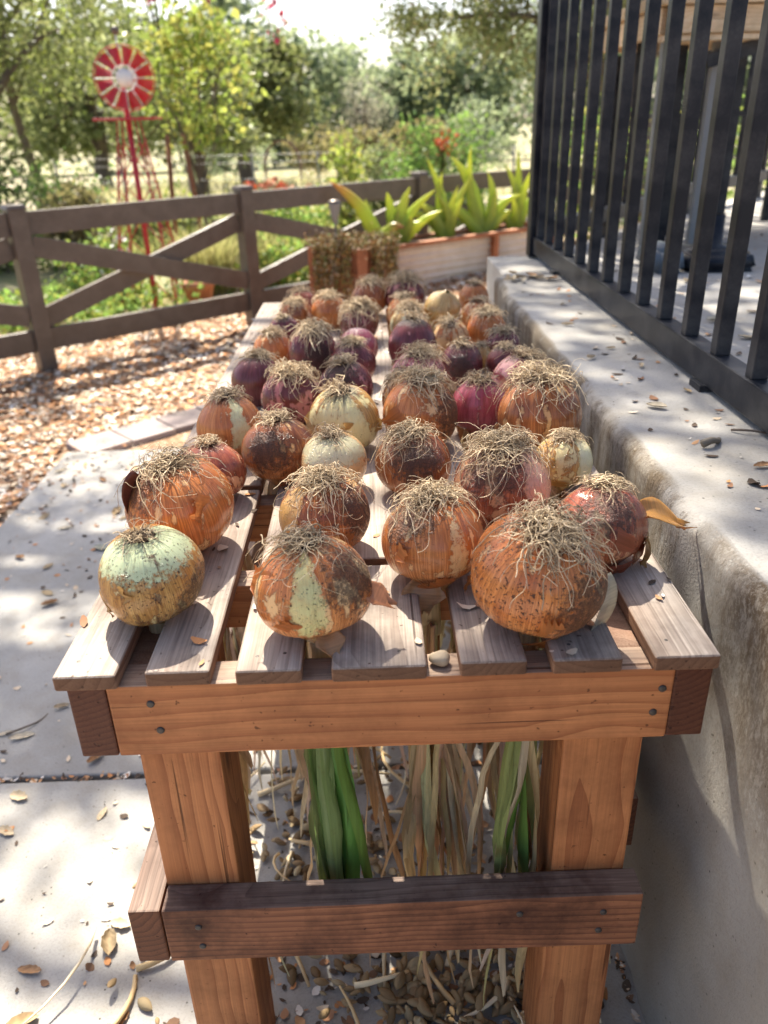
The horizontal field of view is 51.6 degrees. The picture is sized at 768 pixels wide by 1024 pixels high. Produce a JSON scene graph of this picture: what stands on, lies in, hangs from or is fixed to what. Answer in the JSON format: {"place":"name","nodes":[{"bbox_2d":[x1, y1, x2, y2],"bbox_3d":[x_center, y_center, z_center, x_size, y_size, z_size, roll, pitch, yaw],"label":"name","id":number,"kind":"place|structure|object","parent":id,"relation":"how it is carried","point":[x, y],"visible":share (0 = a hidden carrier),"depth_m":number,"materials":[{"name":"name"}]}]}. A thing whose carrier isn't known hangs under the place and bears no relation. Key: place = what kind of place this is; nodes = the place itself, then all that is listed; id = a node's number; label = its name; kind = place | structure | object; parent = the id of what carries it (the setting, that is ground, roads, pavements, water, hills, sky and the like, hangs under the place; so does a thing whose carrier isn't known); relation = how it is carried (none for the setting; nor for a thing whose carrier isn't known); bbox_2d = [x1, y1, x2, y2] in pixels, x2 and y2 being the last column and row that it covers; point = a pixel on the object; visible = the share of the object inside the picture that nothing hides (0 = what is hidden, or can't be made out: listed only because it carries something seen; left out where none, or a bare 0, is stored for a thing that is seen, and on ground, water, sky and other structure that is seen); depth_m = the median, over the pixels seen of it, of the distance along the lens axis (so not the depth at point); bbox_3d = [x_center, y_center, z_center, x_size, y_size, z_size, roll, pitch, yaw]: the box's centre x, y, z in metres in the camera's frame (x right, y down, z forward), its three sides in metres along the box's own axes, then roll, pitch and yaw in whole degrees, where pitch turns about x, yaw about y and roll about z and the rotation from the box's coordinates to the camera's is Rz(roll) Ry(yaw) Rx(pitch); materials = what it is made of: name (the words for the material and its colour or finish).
{"place":"outdoors","nodes":[
{"label":"outdoors","id":0,"kind":"place"},
{"bbox_2d":[39,204,463,253],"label":"meadow grass","id":1,"kind":"structure","parent":0,"point":[152,250],"depth_m":9.07,"materials":[{"name":"green plant"}]},
{"bbox_2d":[0,449,542,783],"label":"pavement","id":2,"kind":"structure","parent":0,"point":[49,746],"depth_m":2.31,"materials":[{"name":"concrete"}]},
{"bbox_2d":[107,620,523,1023],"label":"husk litter","id":3,"kind":"object","parent":2,"relation":"on","point":[413,992],"visible":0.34,"depth_m":1.26,"materials":[{"name":"plant"}]},
{"bbox_2d":[0,213,767,1023],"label":"dry leaves","id":4,"kind":"object","parent":2,"relation":"on","point":[620,965],"visible":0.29,"depth_m":1.31,"materials":[{"name":"plant"}]},
{"bbox_2d":[52,297,720,1023],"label":"slatted bench","id":5,"kind":"object","parent":2,"relation":"on","point":[186,727],"visible":0.58,"depth_m":0.90,"materials":[{"name":"brown wood"}]},
{"bbox_2d":[114,442,257,819],"bbox_3d":[-0.251,0.307,1.127,0.160,0.864,0.149,-2,26,0],"label":"onion","id":6,"kind":"object","parent":5,"relation":"on","point":[190,495],"visible":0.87,"depth_m":0.93,"materials":[{"name":"food"}]},
{"bbox_2d":[98,517,289,988],"bbox_3d":[-0.222,0.385,1.004,0.142,0.840,0.120,-2,26,0],"label":"onion","id":7,"kind":"object","parent":5,"relation":"on","point":[151,575],"visible":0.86,"depth_m":0.81,"materials":[{"name":"food"}]},
{"bbox_2d":[179,433,276,830],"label":"onion","id":8,"kind":"object","parent":5,"relation":"on","point":[231,459],"visible":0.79,"depth_m":1.09,"materials":[{"name":"food"}]},
{"bbox_2d":[196,381,282,788],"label":"onion","id":9,"kind":"object","parent":5,"relation":"on","point":[226,414],"visible":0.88,"depth_m":1.23,"materials":[{"name":"food"}]},
{"bbox_2d":[231,346,281,546],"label":"onion","id":10,"kind":"object","parent":5,"relation":"on","point":[249,370],"visible":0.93,"depth_m":1.46,"materials":[{"name":"food"}]},
{"bbox_2d":[253,323,289,494],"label":"onion","id":11,"kind":"object","parent":5,"relation":"on","point":[272,339],"visible":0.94,"depth_m":1.68,"materials":[{"name":"food"}]},
{"bbox_2d":[241,403,312,826],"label":"onion","id":12,"kind":"object","parent":5,"relation":"on","point":[273,444],"visible":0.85,"depth_m":1.14,"materials":[{"name":"food"}]},
{"bbox_2d":[261,358,321,657],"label":"onion","id":13,"kind":"object","parent":5,"relation":"on","point":[289,384],"visible":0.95,"depth_m":1.35,"materials":[{"name":"food"}]},
{"bbox_2d":[278,294,310,324],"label":"onion","id":14,"kind":"object","parent":5,"relation":"on","point":[295,307],"visible":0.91,"depth_m":2.02,"materials":[{"name":"food"}]},
{"bbox_2d":[284,317,343,378],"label":"onion","id":15,"kind":"object","parent":5,"relation":"on","point":[314,341],"visible":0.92,"depth_m":1.61,"materials":[{"name":"food"}]},
{"bbox_2d":[243,513,396,879],"bbox_3d":[-0.067,0.297,0.919,0.126,0.634,0.126,-19,31,-31],"label":"onion","id":16,"kind":"object","parent":5,"relation":"on","point":[319,590],"visible":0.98,"depth_m":0.79,"materials":[{"name":"food"}]},
{"bbox_2d":[311,287,346,335],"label":"onion","id":17,"kind":"object","parent":5,"relation":"on","point":[327,303],"visible":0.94,"depth_m":2.01,"materials":[{"name":"food"}]},
{"bbox_2d":[297,421,366,836],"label":"onion","id":18,"kind":"object","parent":5,"relation":"on","point":[329,445],"visible":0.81,"depth_m":1.10,"materials":[{"name":"food"}]},
{"bbox_2d":[273,460,404,879],"bbox_3d":[-0.055,0.311,1.123,0.153,0.825,0.126,-10,27,-16],"label":"onion","id":19,"kind":"object","parent":5,"relation":"on","point":[333,497],"visible":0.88,"depth_m":0.94,"materials":[{"name":"food"}]},
{"bbox_2d":[319,351,373,397],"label":"onion","id":20,"kind":"object","parent":5,"relation":"on","point":[352,370],"visible":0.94,"depth_m":1.41,"materials":[{"name":"food"}]},
{"bbox_2d":[330,333,375,376],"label":"onion","id":21,"kind":"object","parent":5,"relation":"on","point":[351,344],"visible":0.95,"depth_m":1.56,"materials":[{"name":"food"}]},
{"bbox_2d":[304,371,407,778],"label":"onion","id":22,"kind":"object","parent":5,"relation":"on","point":[350,408],"visible":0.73,"depth_m":1.23,"materials":[{"name":"food"}]},
{"bbox_2d":[334,295,387,334],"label":"onion","id":23,"kind":"object","parent":5,"relation":"on","point":[359,313],"visible":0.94,"depth_m":1.87,"materials":[{"name":"food"}]},
{"bbox_2d":[351,273,388,313],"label":"onion","id":24,"kind":"object","parent":5,"relation":"on","point":[368,285],"visible":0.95,"depth_m":2.13,"materials":[{"name":"food"}]},
{"bbox_2d":[380,268,429,335],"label":"onion","id":25,"kind":"object","parent":5,"relation":"on","point":[405,280],"visible":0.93,"depth_m":2.12,"materials":[{"name":"food"}]},
{"bbox_2d":[390,297,428,366],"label":"onion","id":26,"kind":"object","parent":5,"relation":"on","point":[406,307],"visible":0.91,"depth_m":1.86,"materials":[{"name":"food"}]},
{"bbox_2d":[388,310,436,362],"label":"onion","id":27,"kind":"object","parent":5,"relation":"on","point":[410,328],"visible":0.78,"depth_m":1.63,"materials":[{"name":"food"}]},
{"bbox_2d":[390,339,451,383],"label":"onion","id":28,"kind":"object","parent":5,"relation":"on","point":[418,353],"visible":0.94,"depth_m":1.44,"materials":[{"name":"food"}]},
{"bbox_2d":[370,412,475,837],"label":"onion","id":29,"kind":"object","parent":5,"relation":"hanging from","point":[409,452],"visible":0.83,"depth_m":1.07,"materials":[{"name":"food"}]},
{"bbox_2d":[382,363,464,440],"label":"onion","id":30,"kind":"object","parent":5,"relation":"on","point":[426,393],"visible":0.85,"depth_m":1.23,"materials":[{"name":"food"}]},
{"bbox_2d":[370,476,488,1004],"bbox_3d":[0.069,0.351,1.049,0.176,0.849,0.127,20,34,38],"label":"onion","id":31,"kind":"object","parent":5,"relation":"on","point":[432,532],"visible":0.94,"depth_m":0.94,"materials":[{"name":"food"}]},
{"bbox_2d":[423,290,460,330],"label":"onion","id":32,"kind":"object","parent":5,"relation":"on","point":[440,303],"visible":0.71,"depth_m":1.99,"materials":[{"name":"beige plant"}]},
{"bbox_2d":[431,313,468,384],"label":"onion","id":33,"kind":"object","parent":5,"relation":"on","point":[449,328],"visible":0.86,"depth_m":1.76,"materials":[{"name":"food"}]},
{"bbox_2d":[440,335,482,647],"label":"onion","id":34,"kind":"object","parent":5,"relation":"on","point":[465,357],"visible":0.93,"depth_m":1.55,"materials":[{"name":"food"}]},
{"bbox_2d":[441,368,506,767],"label":"onion","id":35,"kind":"object","parent":5,"relation":"on","point":[474,389],"visible":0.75,"depth_m":1.30,"materials":[{"name":"food"}]},
{"bbox_2d":[467,303,507,344],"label":"onion","id":36,"kind":"object","parent":5,"relation":"on","point":[482,319],"visible":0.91,"depth_m":1.79,"materials":[{"name":"food"}]},
{"bbox_2d":[440,422,558,872],"bbox_3d":[0.176,0.270,1.188,0.193,0.856,0.159,-20,32,-33],"label":"onion","id":37,"kind":"object","parent":5,"relation":"on","point":[497,469],"visible":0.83,"depth_m":0.97,"materials":[{"name":"food"}]},
{"bbox_2d":[485,338,516,376],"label":"onion","id":38,"kind":"object","parent":5,"relation":"on","point":[491,363],"visible":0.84,"depth_m":1.57,"materials":[{"name":"food"}]},
{"bbox_2d":[484,323,522,350],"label":"onion","id":39,"kind":"object","parent":5,"relation":"on","point":[506,332],"visible":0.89,"depth_m":1.69,"materials":[{"name":"food"}]},
{"bbox_2d":[491,344,551,391],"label":"onion","id":40,"kind":"object","parent":5,"relation":"on","point":[523,353],"visible":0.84,"depth_m":1.39,"materials":[{"name":"food"}]},
{"bbox_2d":[487,358,587,781],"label":"onion","id":41,"kind":"object","parent":5,"relation":"on","point":[542,399],"visible":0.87,"depth_m":1.19,"materials":[{"name":"food"}]},
{"bbox_2d":[466,489,618,1012],"bbox_3d":[0.169,0.371,0.959,0.140,0.854,0.148,-17,30,-28],"label":"onion","id":42,"kind":"object","parent":5,"relation":"on","point":[539,571],"visible":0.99,"depth_m":0.78,"materials":[{"name":"food"}]},
{"bbox_2d":[535,427,592,768],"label":"onion","id":43,"kind":"object","parent":5,"relation":"on","point":[570,452],"visible":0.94,"depth_m":1.10,"materials":[{"name":"food"}]},
{"bbox_2d":[539,471,695,962],"bbox_3d":[0.286,0.340,1.079,0.185,0.848,0.113,3,26,10],"label":"onion","id":44,"kind":"object","parent":5,"relation":"on","point":[624,513],"visible":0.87,"depth_m":0.90,"materials":[{"name":"food"}]},
{"bbox_2d":[73,167,510,202],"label":"meadow grass","id":45,"kind":"structure","parent":0,"point":[215,184],"depth_m":19.02,"materials":[{"name":"green plant"}]},
{"bbox_2d":[0,764,645,1023],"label":"pavement","id":46,"kind":"structure","parent":0,"point":[60,830],"depth_m":1.42,"materials":[{"name":"concrete"}]},
{"bbox_2d":[23,746,525,1023],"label":"straw litter","id":47,"kind":"object","parent":46,"relation":"on","point":[384,978],"visible":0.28,"depth_m":1.28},
{"bbox_2d":[0,0,749,138],"label":"sky","id":48,"kind":"structure","parent":0,"point":[331,16],"materials":[{"name":"white"}]},
{"bbox_2d":[0,124,767,523],"bbox_3d":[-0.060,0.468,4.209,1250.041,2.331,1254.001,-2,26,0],"label":"ground","id":49,"kind":"structure","parent":0,"point":[46,276],"depth_m":5.15,"materials":[{"name":"gravel"}]},
{"bbox_2d":[0,156,39,273],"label":"shrub","id":50,"kind":"object","parent":49,"relation":"on","point":[4,190],"visible":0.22,"depth_m":7.89,"materials":[{"name":"green plant"}]},
{"bbox_2d":[0,147,143,271],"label":"shrub","id":51,"kind":"object","parent":49,"relation":"on","point":[38,183],"visible":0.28,"depth_m":7.91,"materials":[{"name":"green plant"}]},
{"bbox_2d":[0,0,150,201],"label":"oak tree","id":52,"kind":"object","parent":49,"relation":"on","point":[13,100],"visible":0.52,"depth_m":12.09,"materials":[{"name":"green plant"}]},
{"bbox_2d":[36,175,117,277],"bbox_3d":[-2.787,-2.608,7.457,0.991,1.041,0.754,-2,26,0],"label":"shrub","id":53,"kind":"object","parent":49,"relation":"on","point":[84,197],"visible":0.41,"depth_m":7.32,"materials":[{"name":"green plant"}]},
{"bbox_2d":[0,0,171,203],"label":"oak tree","id":54,"kind":"object","parent":49,"relation":"on","point":[13,66],"visible":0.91,"depth_m":9.57,"materials":[{"name":"green plant"}]},
{"bbox_2d":[0,7,182,191],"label":"olive tree","id":55,"kind":"object","parent":49,"relation":"on","point":[91,134],"visible":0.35,"depth_m":21.60,"materials":[{"name":"green plant"}]},
{"bbox_2d":[40,227,149,306],"bbox_3d":[-2.333,-2.010,6.603,0.914,0.715,1.114,-2,26,0],"label":"shrub","id":56,"kind":"object","parent":49,"relation":"on","point":[85,274],"visible":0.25,"depth_m":6.54,"materials":[{"name":"green plant"}]},
{"bbox_2d":[0,0,192,173],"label":"oak tree","id":57,"kind":"object","parent":49,"relation":"on","point":[138,19],"visible":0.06,"depth_m":47.55,"materials":[{"name":"green plant"}]},
{"bbox_2d":[0,256,261,334],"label":"ground cover","id":58,"kind":"object","parent":49,"relation":"on","point":[147,297],"visible":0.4,"depth_m":5.84,"materials":[{"name":"green plant"}]},
{"bbox_2d":[66,404,204,451],"bbox_3d":[-0.956,-0.429,3.856,1.111,0.074,0.222,-24,34,-38],"label":"paver edging","id":59,"kind":"object","parent":49,"relation":"on","point":[156,428],"visible":0.45,"depth_m":3.66,"materials":[{"name":"concrete"}]},
{"bbox_2d":[92,26,183,307],"bbox_3d":[-1.787,-2.454,5.850,0.461,1.907,0.691,-2,26,0],"label":"garden windmill","id":60,"kind":"object","parent":49,"relation":"on","point":[133,75],"visible":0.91,"depth_m":5.48,"materials":[{"name":"red paint"}]},
{"bbox_2d":[52,14,276,194],"bbox_3d":[-4.007,-7.580,15.227,4.123,3.385,3.858,-2,26,0],"label":"olive tree","id":61,"kind":"object","parent":49,"relation":"on","point":[245,146],"visible":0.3,"depth_m":15.08,"materials":[{"name":"green plant"}]},
{"bbox_2d":[111,175,218,250],"bbox_3d":[-2.474,-3.305,8.989,1.510,0.946,1.254,-2,26,0],"label":"shrub","id":62,"kind":"object","parent":49,"relation":"on","point":[153,224],"visible":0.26,"depth_m":8.88,"materials":[{"name":"green plant"}]},
{"bbox_2d":[93,0,279,225],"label":"young tree","id":63,"kind":"object","parent":49,"relation":"on","point":[190,42],"visible":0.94,"depth_m":7.39,"materials":[{"name":"green plant"}]},
{"bbox_2d":[142,220,259,294],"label":"feather grass","id":64,"kind":"object","parent":49,"relation":"on","point":[217,256],"depth_m":6.51,"materials":[{"name":"green plant"}]},
{"bbox_2d":[156,133,282,179],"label":"shrub","id":65,"kind":"object","parent":49,"relation":"on","point":[217,159],"visible":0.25,"depth_m":27.61,"materials":[{"name":"green plant"}]},
{"bbox_2d":[123,0,324,169],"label":"oak tree","id":66,"kind":"object","parent":49,"relation":"on","point":[244,8],"visible":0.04,"depth_m":49.58,"materials":[{"name":"green plant"}]},
{"bbox_2d":[0,272,486,525],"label":"mulch","id":67,"kind":"object","parent":49,"relation":"on","point":[18,468],"visible":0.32,"depth_m":4.39,"materials":[{"name":"wood"}]},
{"bbox_2d":[308,239,395,300],"bbox_3d":[-0.195,-1.451,5.168,0.443,0.560,0.443,13,29,27],"label":"redwood tub","id":68,"kind":"object","parent":67,"relation":"on","point":[361,265],"visible":0.13,"depth_m":4.93,"materials":[{"name":"wood"}]},
{"bbox_2d":[299,221,401,302],"bbox_3d":[-0.185,-1.525,5.107,0.536,0.602,0.526,13,30,27],"label":"trailing succulent","id":69,"kind":"object","parent":68,"relation":"in","point":[373,243],"visible":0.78,"depth_m":4.93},
{"bbox_2d":[173,19,336,185],"bbox_3d":[-3.309,-9.758,19.206,4.386,4.172,3.499,-2,26,0],"label":"oak tree","id":70,"kind":"object","parent":49,"relation":"on","point":[284,65],"visible":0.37,"depth_m":18.69,"materials":[{"name":"green plant"}]},
{"bbox_2d":[258,215,322,288],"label":"shrub","id":71,"kind":"object","parent":49,"relation":"on","point":[303,273],"visible":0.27,"depth_m":6.57,"materials":[{"name":"green plant"}]},
{"bbox_2d":[53,145,530,199],"bbox_3d":[-1.101,-5.572,13.545,8.835,1.050,0.040,-2,26,0],"label":"wire fence","id":72,"kind":"object","parent":49,"relation":"on","point":[318,168],"visible":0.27,"depth_m":13.38,"materials":[{"name":"grey metal"}]},
{"bbox_2d":[257,205,346,252],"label":"shrub","id":73,"kind":"object","parent":49,"relation":"on","point":[304,217],"visible":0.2,"depth_m":8.03,"materials":[{"name":"green plant"}]},
{"bbox_2d":[238,3,388,166],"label":"oak tree","id":74,"kind":"object","parent":49,"relation":"on","point":[328,81],"visible":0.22,"depth_m":53.12,"materials":[{"name":"green plant"}]},
{"bbox_2d":[281,117,355,176],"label":"shrub","id":75,"kind":"object","parent":49,"relation":"on","point":[323,141],"visible":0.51,"depth_m":31.26,"materials":[{"name":"green plant"}]},
{"bbox_2d":[0,162,646,371],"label":"garden fence","id":76,"kind":"object","parent":49,"relation":"on","point":[42,338],"visible":0.57,"depth_m":5.01,"materials":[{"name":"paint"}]},
{"bbox_2d":[311,121,374,229],"bbox_3d":[-0.470,-3.697,9.100,0.750,1.404,0.807,4,27,12],"label":"shrub","id":77,"kind":"object","parent":49,"relation":"on","point":[350,174],"visible":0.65,"depth_m":8.99,"materials":[{"name":"green plant"}]},
{"bbox_2d":[306,16,410,156],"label":"oak tree","id":78,"kind":"object","parent":49,"relation":"on","point":[395,111],"visible":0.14,"depth_m":57.64,"materials":[{"name":"green plant"}]},
{"bbox_2d":[325,69,403,140],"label":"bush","id":79,"kind":"object","parent":49,"relation":"on","point":[363,119],"visible":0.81,"depth_m":36.08,"materials":[{"name":"green plant"}]},
{"bbox_2d":[333,122,405,171],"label":"shrub","id":80,"kind":"object","parent":49,"relation":"on","point":[360,134],"visible":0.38,"depth_m":23.97,"materials":[{"name":"green plant"}]},
{"bbox_2d":[353,137,408,210],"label":"shrub","id":81,"kind":"object","parent":49,"relation":"on","point":[373,175],"visible":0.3,"depth_m":10.66,"materials":[{"name":"green plant"}]},
{"bbox_2d":[360,40,455,159],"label":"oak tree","id":82,"kind":"object","parent":49,"relation":"on","point":[397,74],"visible":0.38,"depth_m":60.34,"materials":[{"name":"green plant"}]},
{"bbox_2d":[377,111,449,231],"bbox_3d":[0.492,-4.219,10.020,1.142,1.510,1.065,-2,26,0],"label":"shrub","id":83,"kind":"object","parent":49,"relation":"on","point":[409,161],"visible":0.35,"depth_m":9.87,"materials":[{"name":"green plant"}]},
{"bbox_2d":[380,114,467,172],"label":"shrub","id":84,"kind":"object","parent":49,"relation":"on","point":[396,129],"visible":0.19,"depth_m":27.63,"materials":[{"name":"green plant"}]},
{"bbox_2d":[409,96,503,225],"bbox_3d":[0.902,-4.085,9.564,1.227,1.633,1.182,-2,26,0],"label":"shrub","id":85,"kind":"object","parent":49,"relation":"on","point":[454,170],"visible":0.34,"depth_m":9.41,"materials":[{"name":"green plant"}]},
{"bbox_2d":[400,8,532,160],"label":"oak tree","id":86,"kind":"object","parent":49,"relation":"on","point":[481,84],"visible":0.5,"depth_m":57.57,"materials":[{"name":"green plant"}]},
{"bbox_2d":[396,221,553,284],"bbox_3d":[0.632,-1.991,6.410,1.810,0.497,0.383,-20,31,-32],"label":"raised bed","id":87,"kind":"object","parent":49,"relation":"on","point":[433,259],"visible":0.35,"depth_m":6.19,"materials":[{"name":"wood"}]},
{"bbox_2d":[329,181,404,240],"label":"aloe plant","id":88,"kind":"object","parent":87,"relation":"on","point":[364,213],"visible":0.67,"depth_m":5.68,"materials":[{"name":"green plant"}]},
{"bbox_2d":[386,187,442,243],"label":"aloe plant","id":89,"kind":"object","parent":87,"relation":"on","point":[402,215],"visible":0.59,"depth_m":5.85,"materials":[{"name":"green plant"}]},
{"bbox_2d":[414,159,469,238],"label":"aloe plant","id":90,"kind":"object","parent":87,"relation":"on","point":[441,224],"visible":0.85,"depth_m":6.12,"materials":[{"name":"green plant"}]},
{"bbox_2d":[451,146,521,233],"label":"aloe plant","id":91,"kind":"object","parent":87,"relation":"on","point":[476,217],"visible":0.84,"depth_m":6.33,"materials":[{"name":"green plant"}]},
{"bbox_2d":[503,152,529,228],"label":"aloe plant","id":92,"kind":"object","parent":87,"relation":"on","point":[516,217],"visible":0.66,"depth_m":6.50,"materials":[{"name":"green plant"}]},
{"bbox_2d":[429,93,529,171],"bbox_3d":[3.513,-14.411,30.368,4.196,2.836,3.881,-2,26,0],"label":"shrub","id":93,"kind":"object","parent":49,"relation":"on","point":[484,138],"visible":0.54,"depth_m":29.89,"materials":[{"name":"green plant"}]},
{"bbox_2d":[361,0,658,196],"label":"oak tree","id":94,"kind":"object","parent":49,"relation":"on","point":[483,14],"visible":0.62,"depth_m":11.61,"materials":[{"name":"green plant"}]},
{"bbox_2d":[494,0,655,158],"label":"oak tree","id":95,"kind":"object","parent":49,"relation":"on","point":[529,109],"visible":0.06,"depth_m":52.62,"materials":[{"name":"green plant"}]},
{"bbox_2d":[494,275,767,1023],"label":"retaining wall","id":96,"kind":"structure","parent":49,"relation":"on","point":[696,859],"depth_m":1.03,"materials":[{"name":"concrete"}]},
{"bbox_2d":[526,0,767,433],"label":"patio railing","id":97,"kind":"object","parent":96,"relation":"on","point":[715,366],"visible":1,"depth_m":1.67,"materials":[{"name":"black metal"}]},
{"bbox_2d":[487,256,552,305],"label":"retaining wall","id":98,"kind":"structure","parent":0,"point":[497,267],"depth_m":2.74,"materials":[{"name":"concrete"}]},
{"bbox_2d":[574,191,767,363],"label":"patio floor","id":99,"kind":"structure","parent":0,"point":[748,300],"depth_m":2.29,"materials":[{"name":"concrete"}]},
{"bbox_2d":[554,0,657,237],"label":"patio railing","id":100,"kind":"object","parent":99,"relation":"on","point":[631,124],"visible":0.06,"depth_m":3.21,"materials":[{"name":"black metal"}]},
{"bbox_2d":[592,0,764,247],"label":"patio table","id":101,"kind":"object","parent":99,"relation":"on","point":[753,21],"visible":0.3,"depth_m":2.81,"materials":[{"name":"wood"}]},
{"bbox_2d":[635,213,755,273],"bbox_3d":[0.990,-0.857,2.519,0.315,0.160,0.230,-2,26,0],"label":"parasol foot","id":102,"kind":"object","parent":99,"relation":"on","point":[717,256],"visible":0.41,"depth_m":2.46},
{"bbox_2d":[686,50,767,213],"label":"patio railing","id":103,"kind":"object","parent":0,"point":[763,177],"visible":0.19,"depth_m":4.16,"materials":[{"name":"black metal"}]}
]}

